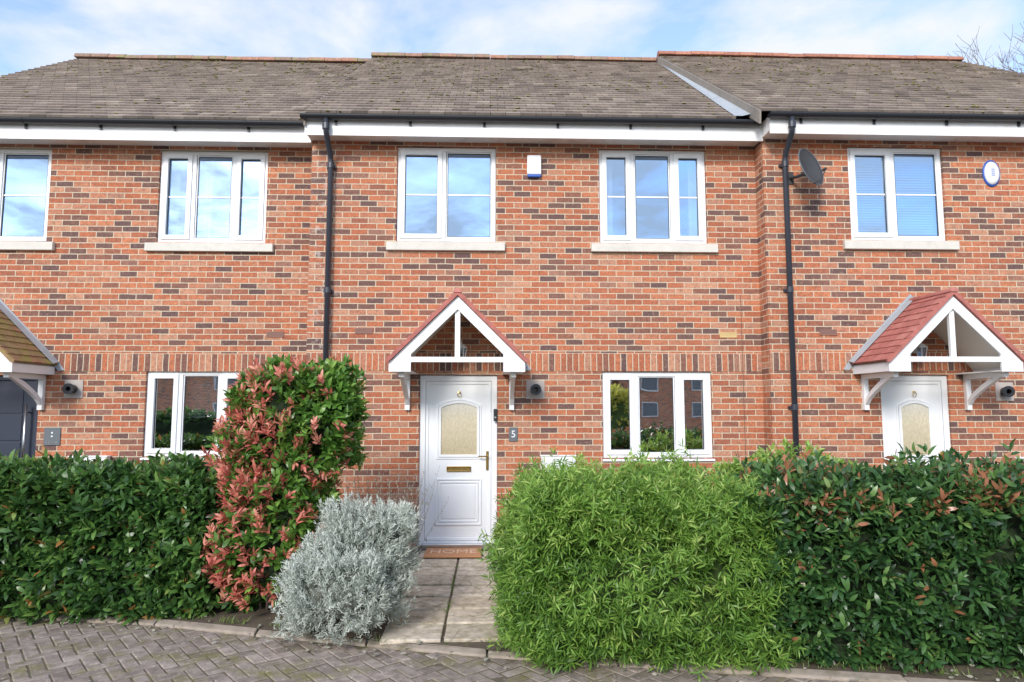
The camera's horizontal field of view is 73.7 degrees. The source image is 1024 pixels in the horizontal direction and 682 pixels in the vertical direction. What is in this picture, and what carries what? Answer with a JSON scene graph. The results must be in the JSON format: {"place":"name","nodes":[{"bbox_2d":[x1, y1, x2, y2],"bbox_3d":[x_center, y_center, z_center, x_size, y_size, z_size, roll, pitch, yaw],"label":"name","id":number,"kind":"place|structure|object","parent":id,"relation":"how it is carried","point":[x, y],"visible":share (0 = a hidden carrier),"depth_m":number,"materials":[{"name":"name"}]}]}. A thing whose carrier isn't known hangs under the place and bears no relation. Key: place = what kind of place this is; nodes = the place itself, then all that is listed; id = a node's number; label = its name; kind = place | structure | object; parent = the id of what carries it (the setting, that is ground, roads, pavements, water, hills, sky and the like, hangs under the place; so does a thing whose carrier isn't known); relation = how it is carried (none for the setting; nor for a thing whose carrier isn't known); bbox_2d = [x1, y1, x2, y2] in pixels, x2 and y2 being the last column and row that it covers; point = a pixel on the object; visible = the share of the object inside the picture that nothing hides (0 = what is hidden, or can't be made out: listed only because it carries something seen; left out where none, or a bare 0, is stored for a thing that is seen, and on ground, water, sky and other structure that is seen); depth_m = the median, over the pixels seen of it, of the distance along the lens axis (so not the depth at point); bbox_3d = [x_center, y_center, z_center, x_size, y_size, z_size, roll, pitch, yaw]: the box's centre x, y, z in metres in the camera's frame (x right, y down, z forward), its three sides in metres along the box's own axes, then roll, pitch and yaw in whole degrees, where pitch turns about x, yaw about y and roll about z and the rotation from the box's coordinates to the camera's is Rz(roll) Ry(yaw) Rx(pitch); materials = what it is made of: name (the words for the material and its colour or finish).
{"place":"outdoors","nodes":[
{"label":"outdoors","id":0,"kind":"place"},
{"bbox_2d":[0,53,370,465],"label":"terraced house","id":1,"kind":"structure","parent":0,"point":[154,236],"depth_m":8.78,"materials":[{"name":"brick"}]},
{"bbox_2d":[0,376,38,457],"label":"door","id":2,"kind":"structure","parent":1,"relation":"in","point":[18,410],"depth_m":8.58,"materials":[{"name":"metal"}]},
{"bbox_2d":[0,149,54,250],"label":"window","id":3,"kind":"structure","parent":1,"relation":"in","point":[25,174],"depth_m":8.86,"materials":[{"name":"white plastic"}]},
{"bbox_2d":[140,372,244,459],"bbox_3d":[-3.960,0.937,8.655,1.371,1.119,0.135,0,-6,-2],"label":"window","id":4,"kind":"structure","parent":1,"relation":"in","point":[182,408],"depth_m":8.67,"materials":[{"name":"white plastic"}]},
{"bbox_2d":[144,151,273,252],"bbox_3d":[-3.901,-1.820,8.910,1.624,1.351,0.160,0,-6,-2],"label":"window","id":5,"kind":"structure","parent":1,"relation":"in","point":[218,199],"depth_m":8.93,"materials":[{"name":"white plastic"}]},
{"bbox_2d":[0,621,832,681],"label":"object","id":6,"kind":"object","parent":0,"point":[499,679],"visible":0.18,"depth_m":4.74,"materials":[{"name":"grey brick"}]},
{"bbox_2d":[0,619,839,681],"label":"driveway","id":7,"kind":"structure","parent":0,"point":[112,666],"depth_m":4.73,"materials":[{"name":"grey brick"}]},
{"bbox_2d":[2,610,1019,681],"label":"fallen leaves","id":8,"kind":"object","parent":7,"relation":"on","point":[717,678],"visible":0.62,"depth_m":4.81,"materials":[{"name":"brown plant"}]},
{"bbox_2d":[380,550,509,644],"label":"path","id":9,"kind":"structure","parent":0,"point":[469,609],"depth_m":5.93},
{"bbox_2d":[423,548,481,557],"bbox_3d":[-0.690,2.482,8.018,0.660,0.023,0.475,0,-6,-2],"label":"doormat","id":10,"kind":"object","parent":9,"relation":"on","point":[452,553],"visible":1,"depth_m":7.92,"materials":[{"name":"orange fabric"}]},
{"bbox_2d":[0,0,1023,75],"label":"sky","id":11,"kind":"structure","parent":0,"point":[33,33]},
{"bbox_2d":[66,550,1023,681],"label":"garden soil","id":12,"kind":"structure","parent":0,"point":[260,616],"depth_m":5.04,"materials":[{"name":"brown soil"}]},
{"bbox_2d":[0,445,265,625],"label":"hedge","id":13,"kind":"object","parent":12,"relation":"on","point":[81,538],"visible":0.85,"depth_m":5.66,"materials":[{"name":"green plant"}]},
{"bbox_2d":[200,353,370,612],"bbox_3d":[-2.034,1.220,6.162,1.505,2.256,1.400,0,-6,-2],"label":"shrub","id":14,"kind":"object","parent":12,"relation":"on","point":[286,428],"visible":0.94,"depth_m":5.81,"materials":[{"name":"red plant"}]},
{"bbox_2d":[265,489,423,647],"bbox_3d":[-1.301,1.741,5.425,1.203,1.097,1.258,0,-6,-2],"label":"shrub","id":15,"kind":"object","parent":12,"relation":"on","point":[341,575],"visible":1,"depth_m":5.17,"materials":[{"name":"silver plant"}]},
{"bbox_2d":[337,465,448,595],"bbox_3d":[-1.206,1.739,6.276,1.262,1.182,0.754,0,-6,-2],"label":"shrub","id":16,"kind":"object","parent":12,"relation":"on","point":[389,491],"visible":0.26,"depth_m":6.33,"materials":[{"name":"green plant"}]},
{"bbox_2d":[153,562,1023,677],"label":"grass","id":17,"kind":"structure","parent":12,"relation":"on","point":[940,672],"depth_m":4.61,"materials":[{"name":"green plant"}]},
{"bbox_2d":[474,438,810,681],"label":"shrub","id":18,"kind":"object","parent":12,"relation":"on","point":[628,561],"visible":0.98,"depth_m":4.68,"materials":[{"name":"green plant"}]},
{"bbox_2d":[708,437,858,481],"bbox_3d":[2.707,1.665,6.608,1.835,1.456,0.838,0,-6,-2],"label":"shrub","id":19,"kind":"object","parent":12,"relation":"on","point":[762,456],"visible":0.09,"depth_m":6.66,"materials":[{"name":"green plant"}]},
{"bbox_2d":[714,438,1023,676],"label":"hedge","id":20,"kind":"object","parent":12,"relation":"on","point":[918,562],"visible":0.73,"depth_m":4.61,"materials":[{"name":"green plant"}]},
{"bbox_2d":[656,51,1023,468],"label":"terraced house","id":21,"kind":"structure","parent":0,"point":[890,209],"depth_m":8.58,"materials":[{"name":"brick"}]},
{"bbox_2d":[843,148,959,250],"bbox_3d":[4.905,-1.814,8.715,1.470,1.342,0.160,0,-6,-2],"label":"window","id":22,"kind":"structure","parent":21,"relation":"in","point":[895,193],"depth_m":8.74,"materials":[{"name":"white plastic"}]},
{"bbox_2d":[880,375,950,465],"bbox_3d":[4.993,1.481,8.401,0.891,2.122,0.170,0,-6,-2],"label":"door","id":23,"kind":"structure","parent":21,"relation":"in","point":[914,407],"depth_m":8.47,"materials":[{"name":"white plastic"}]},
{"label":"ground","id":24,"kind":"structure","parent":0,"visible":0},
{"bbox_2d":[0,614,996,681],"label":"kerb","id":25,"kind":"structure","parent":24,"relation":"on","point":[840,676],"depth_m":4.88,"materials":[{"name":"concrete"}]},
{"bbox_2d":[300,52,764,549],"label":"terraced house","id":26,"kind":"structure","parent":24,"relation":"on","point":[514,260],"depth_m":8.66,"materials":[{"name":"brick"}]},
{"bbox_2d":[386,147,504,251],"bbox_3d":[-0.841,-1.820,8.766,1.499,1.367,0.160,0,-6,-2],"label":"window","id":27,"kind":"structure","parent":26,"relation":"in","point":[460,215],"depth_m":8.79,"materials":[{"name":"white plastic"}]},
{"bbox_2d":[416,375,496,549],"bbox_3d":[-0.667,1.486,8.453,0.989,2.122,0.170,0,-6,-2],"label":"door","id":28,"kind":"structure","parent":26,"relation":"in","point":[458,427],"depth_m":8.47,"materials":[{"name":"white plastic"}]},
{"bbox_2d":[591,150,717,252],"bbox_3d":[1.827,-1.811,8.858,1.631,1.367,0.160,0,-6,-2],"label":"window","id":29,"kind":"structure","parent":26,"relation":"in","point":[645,196],"depth_m":8.88,"materials":[{"name":"white plastic"}]},
{"bbox_2d":[602,372,714,460],"bbox_3d":[1.829,0.949,8.605,1.412,1.113,0.135,0,-6,-2],"label":"window","id":30,"kind":"structure","parent":26,"relation":"in","point":[654,410],"depth_m":8.62,"materials":[{"name":"white plastic"}]},
{"bbox_2d":[946,21,1023,72],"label":"bare tree","id":31,"kind":"object","parent":24,"relation":"on","point":[1007,60],"visible":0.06,"depth_m":19.55,"materials":[{"name":"brown plant"}]}
]}

